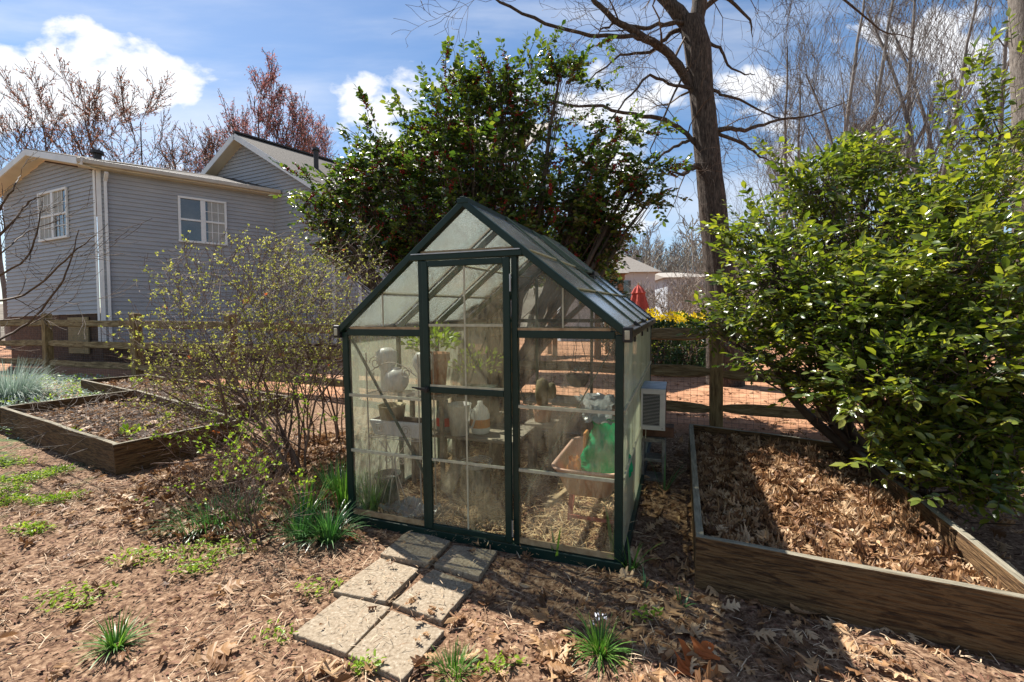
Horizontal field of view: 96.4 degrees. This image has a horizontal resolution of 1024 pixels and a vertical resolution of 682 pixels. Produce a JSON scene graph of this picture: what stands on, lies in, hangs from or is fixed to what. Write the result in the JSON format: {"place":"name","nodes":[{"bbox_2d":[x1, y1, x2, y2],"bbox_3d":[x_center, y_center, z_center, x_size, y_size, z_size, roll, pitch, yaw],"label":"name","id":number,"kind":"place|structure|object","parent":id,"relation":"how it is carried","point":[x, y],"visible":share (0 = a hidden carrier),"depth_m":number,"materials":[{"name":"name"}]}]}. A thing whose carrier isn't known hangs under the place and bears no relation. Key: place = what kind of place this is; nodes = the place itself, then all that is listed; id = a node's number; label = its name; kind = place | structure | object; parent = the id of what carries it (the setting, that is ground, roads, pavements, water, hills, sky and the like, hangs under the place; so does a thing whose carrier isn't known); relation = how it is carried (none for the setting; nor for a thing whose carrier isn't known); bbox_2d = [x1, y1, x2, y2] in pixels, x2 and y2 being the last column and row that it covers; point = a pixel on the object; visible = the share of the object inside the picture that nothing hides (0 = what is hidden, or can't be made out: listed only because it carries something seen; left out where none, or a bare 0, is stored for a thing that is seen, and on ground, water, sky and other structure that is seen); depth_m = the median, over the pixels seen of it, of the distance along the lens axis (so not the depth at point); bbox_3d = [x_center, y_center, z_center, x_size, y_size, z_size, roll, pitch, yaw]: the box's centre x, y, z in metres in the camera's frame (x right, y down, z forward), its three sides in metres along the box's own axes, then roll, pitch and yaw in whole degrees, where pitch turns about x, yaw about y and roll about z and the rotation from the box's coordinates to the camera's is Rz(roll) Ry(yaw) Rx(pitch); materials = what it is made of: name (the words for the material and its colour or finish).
{"place":"outdoors","nodes":[
{"label":"outdoors","id":0,"kind":"place"},
{"bbox_2d":[0,0,1011,303],"label":"sky","id":1,"kind":"structure","parent":0,"point":[323,48],"materials":[{"name":"blue"}]},
{"bbox_2d":[0,281,1023,681],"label":"ground","id":2,"kind":"structure","parent":0,"point":[132,577],"depth_m":2.39,"materials":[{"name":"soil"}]},
{"bbox_2d":[0,121,18,347],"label":"bare tree","id":3,"kind":"object","parent":2,"relation":"on","point":[4,295],"visible":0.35,"depth_m":25.88,"materials":[{"name":"brown plant"}]},
{"bbox_2d":[0,354,75,404],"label":"ornamental grass","id":4,"kind":"object","parent":2,"relation":"on","point":[9,387],"depth_m":6.85,"materials":[{"name":"plant"}]},
{"bbox_2d":[0,59,109,223],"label":"budding tree","id":5,"kind":"object","parent":2,"relation":"on","point":[48,107],"visible":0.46,"depth_m":23.31,"materials":[{"name":"brown plant"}]},
{"bbox_2d":[0,373,119,438],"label":"silver ground cover","id":6,"kind":"object","parent":2,"relation":"on","point":[59,382],"visible":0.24,"depth_m":7.38,"materials":[{"name":"green plant"}]},
{"bbox_2d":[0,147,147,352],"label":"bare sapling","id":7,"kind":"object","parent":2,"relation":"on","point":[36,315],"visible":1,"depth_m":4.81,"materials":[{"name":"brown plant"}]},
{"bbox_2d":[13,48,152,253],"bbox_3d":[-22.404,-6.875,25.332,5.849,14.688,7.558,-1,2,-25],"label":"budding tree","id":8,"kind":"object","parent":2,"relation":"on","point":[91,140],"visible":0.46,"depth_m":23.17,"materials":[{"name":"brown plant"}]},
{"bbox_2d":[72,606,160,669],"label":"grass tuft","id":9,"kind":"object","parent":2,"relation":"on","point":[111,641],"visible":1,"depth_m":2.01,"materials":[{"name":"plant"}]},
{"bbox_2d":[0,390,241,475],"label":"raised bed","id":10,"kind":"object","parent":2,"relation":"on","point":[110,456],"visible":0.45,"depth_m":4.58,"materials":[{"name":"wood"}]},
{"bbox_2d":[0,353,234,481],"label":"dead stalks","id":11,"kind":"object","parent":10,"relation":"in","point":[106,414],"visible":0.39,"depth_m":4.97,"materials":[{"name":"brown plant"}]},
{"bbox_2d":[25,397,212,442],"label":"bed leaf litter","id":12,"kind":"object","parent":10,"relation":"in","point":[79,411],"visible":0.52,"depth_m":5.19,"materials":[{"name":"brown plant"}]},
{"bbox_2d":[64,65,214,171],"bbox_3d":[-18.386,-6.310,23.927,4.792,13.567,8.140,0,2,9],"label":"budding tree","id":13,"kind":"object","parent":2,"relation":"on","point":[146,107],"visible":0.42,"depth_m":22.18,"materials":[{"name":"brown plant"}]},
{"bbox_2d":[81,374,290,417],"bbox_3d":[-5.074,0.830,6.939,4.077,0.440,0.957,0,2,29],"label":"raised bed","id":14,"kind":"object","parent":2,"relation":"on","point":[102,388],"visible":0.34,"depth_m":7.11,"materials":[{"name":"wood"}]},
{"bbox_2d":[99,376,275,406],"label":"bed leaf litter","id":15,"kind":"object","parent":14,"relation":"on","point":[126,385],"visible":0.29,"depth_m":7.15,"materials":[{"name":"brown plant"}]},
{"bbox_2d":[142,116,243,172],"bbox_3d":[-17.791,-6.554,24.979,5.564,13.972,7.190,0,2,6],"label":"budding tree","id":16,"kind":"object","parent":2,"relation":"on","point":[210,146],"visible":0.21,"depth_m":26.51,"materials":[{"name":"brown plant"}]},
{"bbox_2d":[139,487,262,545],"bbox_3d":[-2.079,1.162,3.128,0.743,0.240,0.691,-1,2,0],"label":"strap leaf clump","id":17,"kind":"object","parent":2,"relation":"on","point":[201,519],"visible":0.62,"depth_m":3.09,"materials":[{"name":"plant"}]},
{"bbox_2d":[181,640,237,667],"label":"oak leaf","id":18,"kind":"object","parent":2,"relation":"on","point":[226,647],"visible":0.94,"depth_m":1.91,"materials":[{"name":"plant"}]},
{"bbox_2d":[172,101,269,172],"bbox_3d":[-16.997,-6.982,27.701,6.819,14.651,7.341,-1,2,-6],"label":"budding tree","id":19,"kind":"object","parent":2,"relation":"on","point":[217,150],"visible":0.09,"depth_m":27.30,"materials":[{"name":"brown plant"}]},
{"bbox_2d":[127,411,316,544],"bbox_3d":[-1.654,0.870,2.908,1.070,0.861,1.066,-1,2,0],"label":"sprouting shrub","id":20,"kind":"object","parent":2,"relation":"on","point":[260,490],"visible":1,"depth_m":2.87,"materials":[{"name":"green plant"}]},
{"bbox_2d":[105,346,344,495],"bbox_3d":[-2.167,0.723,3.670,1.754,1.405,1.082,-1,2,0],"label":"sprouting shrub","id":21,"kind":"object","parent":2,"relation":"on","point":[216,424],"visible":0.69,"depth_m":3.63,"materials":[{"name":"brown plant"}]},
{"bbox_2d":[178,483,283,537],"bbox_3d":[-1.940,1.150,3.243,0.645,0.242,0.734,0,2,25],"label":"strap leaf clump","id":22,"kind":"object","parent":2,"relation":"on","point":[232,518],"visible":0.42,"depth_m":3.18,"materials":[{"name":"plant"}]},
{"bbox_2d":[100,224,386,475],"bbox_3d":[-2.377,0.074,4.299,2.494,2.350,1.715,-1,2,0],"label":"blueberry bush","id":23,"kind":"object","parent":2,"relation":"on","point":[251,409],"visible":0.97,"depth_m":4.00,"materials":[{"name":"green plant"}]},
{"bbox_2d":[186,47,329,172],"bbox_3d":[-13.451,-7.256,24.388,6.894,15.337,6.967,-2,2,-28],"label":"budding tree","id":24,"kind":"object","parent":2,"relation":"on","point":[265,85],"visible":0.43,"depth_m":23.76,"materials":[{"name":"red plant"}]},
{"bbox_2d":[115,430,422,542],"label":"shrub leaf litter","id":25,"kind":"object","parent":2,"relation":"on","point":[138,518],"visible":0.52,"depth_m":3.65,"materials":[{"name":"brown plant"}]},
{"bbox_2d":[0,122,547,366],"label":"grey house","id":26,"kind":"structure","parent":2,"relation":"on","point":[235,182],"depth_m":11.93,"materials":[{"name":"plastic"}]},
{"bbox_2d":[37,186,69,241],"bbox_3d":[-11.682,-3.202,11.634,1.434,1.250,0.057,0,2,24],"label":"window","id":27,"kind":"structure","parent":26,"relation":"in","point":[50,196],"depth_m":11.61,"materials":[{"name":"white glass"}]},
{"bbox_2d":[67,317,89,353],"bbox_3d":[-10.778,-0.140,11.379,0.922,0.899,0.030,0,2,24],"label":"crawl door","id":28,"kind":"structure","parent":26,"relation":"in","point":[72,335],"depth_m":11.35,"materials":[{"name":"brown wood"}]},
{"bbox_2d":[178,195,227,245],"bbox_3d":[-8.209,-3.183,12.166,1.096,1.188,0.057,-2,2,-38],"label":"window","id":29,"kind":"structure","parent":26,"relation":"in","point":[206,219],"depth_m":12.15,"materials":[{"name":"white glass"}]},
{"bbox_2d":[254,493,333,545],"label":"strap leaf clump","id":30,"kind":"object","parent":2,"relation":"on","point":[294,527],"visible":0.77,"depth_m":2.94,"materials":[{"name":"plant"}]},
{"bbox_2d":[253,81,336,158],"bbox_3d":[-11.645,-6.766,25.139,6.637,14.260,7.145,-2,2,-37],"label":"budding tree","id":31,"kind":"object","parent":2,"relation":"on","point":[304,140],"visible":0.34,"depth_m":24.08,"materials":[{"name":"red plant"}]},
{"bbox_2d":[278,473,335,516],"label":"strap leaf clump","id":32,"kind":"object","parent":2,"relation":"on","point":[310,498],"visible":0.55,"depth_m":3.19,"materials":[{"name":"green plant"}]},
{"bbox_2d":[281,108,346,163],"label":"budding tree","id":33,"kind":"object","parent":2,"relation":"on","point":[321,133],"visible":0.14,"depth_m":27.57,"materials":[{"name":"red plant"}]},
{"bbox_2d":[291,456,364,492],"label":"strap leaf clump","id":34,"kind":"object","parent":2,"relation":"on","point":[330,477],"visible":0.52,"depth_m":3.66,"materials":[{"name":"plant"}]},
{"bbox_2d":[277,498,379,556],"bbox_3d":[-1.132,1.125,2.914,0.590,0.289,0.586,-1,2,0],"label":"strap leaf clump","id":35,"kind":"object","parent":2,"relation":"on","point":[327,536],"visible":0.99,"depth_m":2.88,"materials":[{"name":"plant"}]},
{"bbox_2d":[252,202,410,444],"bbox_3d":[-1.885,-0.180,4.988,1.683,2.629,1.341,-1,2,0],"label":"blueberry bush","id":36,"kind":"object","parent":2,"relation":"on","point":[310,363],"visible":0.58,"depth_m":4.81,"materials":[{"name":"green plant"}]},
{"bbox_2d":[0,454,663,675],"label":"green weeds","id":37,"kind":"object","parent":2,"relation":"on","point":[189,568],"visible":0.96,"depth_m":2.70,"materials":[{"name":"green plant"}]},
{"bbox_2d":[293,596,389,657],"bbox_3d":[-0.783,1.318,2.126,0.314,0.036,0.330,0,2,21],"label":"concrete paver","id":38,"kind":"object","parent":2,"relation":"on","point":[315,636],"visible":0.86,"depth_m":2.09,"materials":[{"name":"beige concrete"}]},
{"bbox_2d":[323,455,368,511],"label":"strap leaf clump","id":39,"kind":"object","parent":2,"relation":"on","point":[341,488],"visible":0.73,"depth_m":3.25,"materials":[{"name":"green plant"}]},
{"bbox_2d":[333,558,417,605],"bbox_3d":[-0.708,1.295,2.460,0.306,0.036,0.366,0,2,22],"label":"concrete paver","id":40,"kind":"object","parent":2,"relation":"on","point":[364,590],"visible":0.88,"depth_m":2.42,"materials":[{"name":"beige concrete"}]},
{"bbox_2d":[348,611,443,681],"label":"concrete paver","id":41,"kind":"object","parent":2,"relation":"on","point":[394,664],"visible":0.92,"depth_m":1.96,"materials":[{"name":"beige concrete"}]},
{"bbox_2d":[380,531,449,567],"bbox_3d":[-0.573,1.266,2.809,0.335,0.036,0.351,0,2,19],"label":"concrete paver","id":42,"kind":"object","parent":2,"relation":"on","point":[424,555],"visible":0.79,"depth_m":2.74,"materials":[{"name":"concrete"}]},
{"bbox_2d":[392,569,472,625],"bbox_3d":[-0.383,1.302,2.342,0.304,0.036,0.356,0,2,26],"label":"concrete paver","id":43,"kind":"object","parent":2,"relation":"on","point":[425,600],"visible":0.95,"depth_m":2.30,"materials":[{"name":"beige concrete"}]},
{"bbox_2d":[295,530,492,653],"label":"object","id":44,"kind":"object","parent":43,"relation":"on","point":[393,588],"visible":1,"depth_m":2.33,"materials":[{"name":"beige plant"}]},
{"bbox_2d":[420,640,481,681],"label":"grass tuft","id":45,"kind":"object","parent":2,"relation":"on","point":[455,663],"visible":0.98,"depth_m":1.84,"materials":[{"name":"plant"}]},
{"bbox_2d":[434,545,496,581],"bbox_3d":[-0.271,1.276,2.645,0.294,0.036,0.300,0,2,18],"label":"concrete paver","id":46,"kind":"object","parent":2,"relation":"on","point":[476,571],"visible":0.97,"depth_m":2.60,"materials":[{"name":"concrete"}]},
{"bbox_2d":[268,19,692,409],"bbox_3d":[-0.524,-1.578,6.530,5.411,5.197,3.241,-1,2,-21],"label":"holly tree","id":47,"kind":"object","parent":2,"relation":"on","point":[581,228],"visible":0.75,"depth_m":6.17,"materials":[{"name":"green plant"}]},
{"bbox_2d":[0,414,976,681],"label":"leaf litter","id":48,"kind":"object","parent":2,"relation":"on","point":[540,656],"visible":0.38,"depth_m":2.06,"materials":[{"name":"brown plant"}]},
{"bbox_2d":[333,196,655,572],"bbox_3d":[0.150,0.184,3.928,1.956,2.251,2.562,1,4,20],"label":"greenhouse","id":49,"kind":"object","parent":2,"relation":"on","point":[507,247],"visible":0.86,"depth_m":2.89,"materials":[{"name":"green paint"}]},
{"bbox_2d":[412,257,512,542],"bbox_3d":[-0.310,0.358,2.770,0.659,1.687,0.052,1,5,20],"label":"door","id":50,"kind":"structure","parent":49,"relation":"in","point":[506,392],"depth_m":2.75,"materials":[{"name":"green paint"}]},
{"bbox_2d":[641,381,666,437],"bbox_3d":[1.167,0.565,3.754,0.185,0.417,0.365,1,5,20],"label":"air conditioner","id":51,"kind":"object","parent":49,"relation":"attached to","point":[653,404],"visible":0.98,"depth_m":3.60,"materials":[{"name":"metal"}]},
{"bbox_2d":[378,441,640,551],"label":"greenhouse floor","id":52,"kind":"structure","parent":2,"relation":"on","point":[493,501],"depth_m":3.33,"materials":[{"name":"brown plant"}]},
{"bbox_2d":[356,463,385,511],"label":"daylily shoot","id":53,"kind":"object","parent":52,"relation":"on","point":[372,498],"visible":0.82,"depth_m":3.20,"materials":[{"name":"green plant"}]},
{"bbox_2d":[374,469,401,503],"bbox_3d":[-0.904,1.065,3.349,0.196,0.200,0.194,1,4,20],"label":"stool","id":54,"kind":"object","parent":52,"relation":"on","point":[384,478],"visible":0.84,"depth_m":3.29,"materials":[{"name":"wood"}]},
{"bbox_2d":[365,352,436,518],"bbox_3d":[-0.792,0.653,3.285,0.429,1.150,0.214,1,4,20],"label":"plant stand","id":55,"kind":"object","parent":52,"relation":"on","point":[413,393],"visible":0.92,"depth_m":3.22,"materials":[{"name":"metal"}]},
{"bbox_2d":[376,347,396,390],"bbox_3d":[-0.914,0.203,3.340,0.150,0.315,0.148,1,4,20],"label":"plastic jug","id":56,"kind":"object","parent":55,"relation":"on","point":[385,354],"visible":0.77,"depth_m":3.29,"materials":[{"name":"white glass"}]},
{"bbox_2d":[383,367,408,392],"bbox_3d":[-0.821,0.276,3.247,0.176,0.181,0.174,1,4,20],"label":"glass globe","id":57,"kind":"object","parent":55,"relation":"on","point":[395,380],"visible":0.95,"depth_m":3.19,"materials":[{"name":"white glass"}]},
{"bbox_2d":[370,416,432,438],"bbox_3d":[-0.792,0.615,3.284,0.434,0.116,0.167,1,4,20],"label":"planter box","id":58,"kind":"object","parent":55,"relation":"on","point":[389,428],"visible":0.63,"depth_m":3.22,"materials":[{"name":"white plastic"}]},
{"bbox_2d":[378,496,442,517],"bbox_3d":[-0.719,1.177,3.247,0.400,0.102,0.220,1,4,20],"label":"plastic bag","id":59,"kind":"object","parent":52,"relation":"on","point":[413,502],"visible":0.72,"depth_m":3.22,"materials":[{"name":"plastic"}]},
{"bbox_2d":[406,391,458,484],"bbox_3d":[-0.650,0.809,3.824,0.340,0.757,0.280,1,4,20],"label":"pot trestle","id":60,"kind":"object","parent":52,"relation":"on","point":[441,398],"visible":0.37,"depth_m":3.69,"materials":[{"name":"grey wood"}]},
{"bbox_2d":[400,321,462,394],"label":"potted plant","id":61,"kind":"object","parent":60,"relation":"on","point":[441,359],"visible":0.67,"depth_m":3.70,"materials":[{"name":"green plant"}]},
{"bbox_2d":[440,457,464,497],"bbox_3d":[-0.464,1.055,3.560,0.130,0.252,0.209,-2,2,-31],"label":"bottle","id":62,"kind":"object","parent":52,"relation":"on","point":[451,479],"visible":0.8,"depth_m":3.54,"materials":[{"name":"white plastic"}]},
{"bbox_2d":[416,419,535,482],"bbox_3d":[-0.333,0.962,3.924,0.970,0.430,0.525,1,4,20],"label":"potting table","id":63,"kind":"object","parent":52,"relation":"on","point":[495,434],"visible":0.31,"depth_m":3.84,"materials":[{"name":"grey wood"}]},
{"bbox_2d":[447,401,475,436],"bbox_3d":[-0.425,0.634,3.719,0.200,0.257,0.205,-2,2,-29],"label":"plastic pitcher","id":64,"kind":"object","parent":63,"relation":"on","point":[457,416],"visible":0.95,"depth_m":3.66,"materials":[{"name":"plastic"}]},
{"bbox_2d":[471,401,489,434],"bbox_3d":[-0.261,0.623,3.772,0.159,0.262,0.157,1,5,20],"label":"plastic jug","id":65,"kind":"object","parent":63,"relation":"on","point":[482,422],"visible":0.96,"depth_m":3.71,"materials":[{"name":"plastic"}]},
{"bbox_2d":[460,455,492,492],"bbox_3d":[-0.287,1.063,3.658,0.269,0.226,0.271,1,5,20],"label":"bucket","id":66,"kind":"object","parent":52,"relation":"on","point":[479,478],"visible":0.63,"depth_m":3.58,"materials":[{"name":"plastic"}]},
{"bbox_2d":[457,411,503,471],"bbox_3d":[-0.306,0.908,4.185,0.400,0.498,0.280,1,4,20],"label":"tub trestle","id":67,"kind":"object","parent":52,"relation":"on","point":[495,452],"visible":0.38,"depth_m":4.14,"materials":[{"name":"grey wood"}]},
{"bbox_2d":[448,343,502,415],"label":"potted plant","id":68,"kind":"object","parent":67,"relation":"on","point":[491,403],"visible":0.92,"depth_m":4.08,"materials":[{"name":"plant"}]},
{"bbox_2d":[346,433,649,574],"bbox_3d":[0.173,1.158,4.004,2.048,0.257,2.629,0,2,21],"label":"floor straw","id":69,"kind":"object","parent":52,"relation":"on","point":[498,515],"visible":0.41,"depth_m":3.30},
{"bbox_2d":[524,417,559,471],"bbox_3d":[0.273,0.935,4.080,0.260,0.448,0.240,1,4,20],"label":"plant stool","id":70,"kind":"object","parent":52,"relation":"on","point":[551,425],"visible":0.57,"depth_m":3.99,"materials":[{"name":"grey wood"}]},
{"bbox_2d":[532,377,556,422],"bbox_3d":[0.288,0.516,4.043,0.220,0.390,0.180,1,4,20],"label":"cactus pot","id":71,"kind":"object","parent":70,"relation":"on","point":[545,390],"visible":0.98,"depth_m":3.99,"materials":[{"name":"ceramic"}]},
{"bbox_2d":[523,395,635,442],"bbox_3d":[0.745,0.863,4.809,1.220,0.475,0.340,1,4,20],"label":"bench table","id":72,"kind":"object","parent":52,"relation":"on","point":[561,401],"visible":0.35,"depth_m":4.79,"materials":[{"name":"grey wood"}]},
{"bbox_2d":[547,436,632,523],"bbox_3d":[0.589,0.985,3.173,0.444,0.480,1.017,1,4,20],"label":"wheelbarrow","id":73,"kind":"object","parent":52,"relation":"on","point":[582,487],"visible":0.48,"depth_m":2.83,"materials":[{"name":"pink plastic"}]},
{"bbox_2d":[575,392,632,483],"bbox_3d":[0.587,0.632,2.943,0.375,0.574,0.232,1,4,20],"label":"soil bag","id":74,"kind":"object","parent":73,"relation":"in","point":[597,455],"visible":0.71,"depth_m":2.89,"materials":[{"name":"green plastic"}]},
{"bbox_2d":[0,313,1023,436],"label":"rail fence","id":75,"kind":"object","parent":2,"relation":"on","point":[716,408],"visible":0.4,"depth_m":6.40,"materials":[{"name":"brown wood"}]},
{"bbox_2d":[565,607,642,681],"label":"grass tuft","id":76,"kind":"object","parent":2,"relation":"on","point":[596,640],"visible":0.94,"depth_m":1.92,"materials":[{"name":"green plant"}]},
{"bbox_2d":[557,252,661,340],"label":"white house","id":77,"kind":"structure","parent":2,"relation":"on","point":[639,270],"depth_m":33.91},
{"bbox_2d":[405,351,862,427],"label":"yard leaf litter","id":78,"kind":"object","parent":2,"relation":"on","point":[735,418],"visible":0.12,"depth_m":7.64,"materials":[{"name":"brown plant"}]},
{"bbox_2d":[641,436,665,481],"bbox_3d":[1.210,0.994,3.911,0.200,0.360,0.190,0,2,20],"label":"cinder block","id":79,"kind":"object","parent":2,"relation":"on","point":[655,457],"depth_m":3.84,"materials":[{"name":"concrete"}]},
{"bbox_2d":[627,271,706,343],"bbox_3d":[5.823,-1.077,16.920,4.162,3.283,4.623,-1,2,0],"label":"bare shrub","id":80,"kind":"object","parent":2,"relation":"on","point":[664,301],"visible":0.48,"depth_m":16.33,"materials":[{"name":"brown plant"}]},
{"bbox_2d":[651,319,682,364],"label":"evergreen shrub","id":81,"kind":"object","parent":2,"relation":"on","point":[668,359],"visible":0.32,"depth_m":9.43,"materials":[{"name":"green plant"}]},
{"bbox_2d":[391,0,969,386],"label":"oak tree","id":82,"kind":"object","parent":2,"relation":"on","point":[695,75],"visible":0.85,"depth_m":7.94,"materials":[{"name":"brown plant"}]},
{"bbox_2d":[655,273,705,319],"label":"white house","id":83,"kind":"structure","parent":2,"relation":"on","point":[659,277],"depth_m":40.13,"materials":[{"name":"white"}]},
{"bbox_2d":[667,320,705,367],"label":"evergreen shrub","id":84,"kind":"object","parent":2,"relation":"on","point":[696,361],"visible":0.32,"depth_m":10.03,"materials":[{"name":"green plant"}]},
{"bbox_2d":[673,636,719,677],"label":"oak leaf","id":85,"kind":"object","parent":2,"relation":"on","point":[703,650],"visible":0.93,"depth_m":1.86,"materials":[{"name":"plant"}]},
{"bbox_2d":[612,212,909,329],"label":"distant woods","id":86,"kind":"object","parent":2,"relation":"on","point":[676,262],"visible":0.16,"depth_m":54.49,"materials":[{"name":"plant"}]},
{"bbox_2d":[727,0,842,343],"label":"bare tree","id":87,"kind":"object","parent":2,"relation":"on","point":[785,108],"visible":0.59,"depth_m":19.55,"materials":[{"name":"grey plant"}]},
{"bbox_2d":[749,15,851,260],"bbox_3d":[13.286,-7.076,21.557,4.827,14.935,5.189,1,2,45],"label":"bare tree","id":88,"kind":"object","parent":2,"relation":"on","point":[800,111],"visible":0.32,"depth_m":20.33,"materials":[{"name":"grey plant"}]},
{"bbox_2d":[720,0,955,297],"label":"bare tree","id":89,"kind":"object","parent":2,"relation":"on","point":[854,66],"visible":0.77,"depth_m":15.51,"materials":[{"name":"grey plant"}]},
{"bbox_2d":[673,7,1023,531],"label":"camellia bush","id":90,"kind":"object","parent":2,"relation":"on","point":[893,296],"visible":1,"depth_m":3.08,"materials":[{"name":"green plant"}]},
{"bbox_2d":[780,1,926,247],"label":"bare tree","id":91,"kind":"object","parent":2,"relation":"on","point":[824,118],"visible":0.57,"depth_m":18.00,"materials":[{"name":"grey plant"}]},
{"bbox_2d":[688,424,1023,666],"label":"raised bed","id":92,"kind":"object","parent":2,"relation":"on","point":[980,621],"visible":0.51,"depth_m":2.11,"materials":[{"name":"wood"}]},
{"bbox_2d":[692,430,1006,590],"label":"bed leaf litter","id":93,"kind":"object","parent":92,"relation":"on","point":[865,505],"visible":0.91,"depth_m":2.78,"materials":[{"name":"brown plant"}]},
{"bbox_2d":[736,0,981,251],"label":"bare tree","id":94,"kind":"object","parent":2,"relation":"on","point":[881,68],"visible":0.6,"depth_m":17.43,"materials":[{"name":"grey plant"}]},
{"bbox_2d":[735,426,1023,575],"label":"shade leaf litter","id":95,"kind":"object","parent":2,"relation":"on","point":[1003,546],"visible":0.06,"depth_m":2.99,"materials":[{"name":"brown plant"}]},
{"bbox_2d":[806,0,982,238],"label":"bare tree","id":96,"kind":"object","parent":2,"relation":"on","point":[919,87],"visible":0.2,"depth_m":22.03,"materials":[{"name":"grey plant"}]},
{"bbox_2d":[802,0,1010,245],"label":"bare tree","id":97,"kind":"object","parent":2,"relation":"on","point":[958,95],"visible":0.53,"depth_m":14.80,"materials":[{"name":"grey plant"}]},
{"bbox_2d":[828,0,996,239],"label":"bare tree","id":98,"kind":"object","parent":2,"relation":"on","point":[908,58],"visible":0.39,"depth_m":18.69,"materials":[{"name":"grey plant"}]},
{"bbox_2d":[831,0,1007,310],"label":"bare tree","id":99,"kind":"object","parent":2,"relation":"on","point":[903,105],"visible":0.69,"depth_m":16.96,"materials":[{"name":"grey plant"}]},
{"bbox_2d":[855,0,1010,269],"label":"bare tree","id":100,"kind":"object","parent":2,"relation":"on","point":[923,113],"visible":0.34,"depth_m":19.01,"materials":[{"name":"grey plant"}]},
{"bbox_2d":[898,0,1009,354],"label":"bare tree","id":101,"kind":"object","parent":2,"relation":"on","point":[1004,56],"visible":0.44,"depth_m":14.87,"materials":[{"name":"grey plant"}]},
{"bbox_2d":[1007,0,1023,317],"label":"pine tree","id":102,"kind":"object","parent":2,"relation":"on","point":[1016,66],"visible":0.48,"depth_m":7.35,"materials":[{"name":"brown plant"}]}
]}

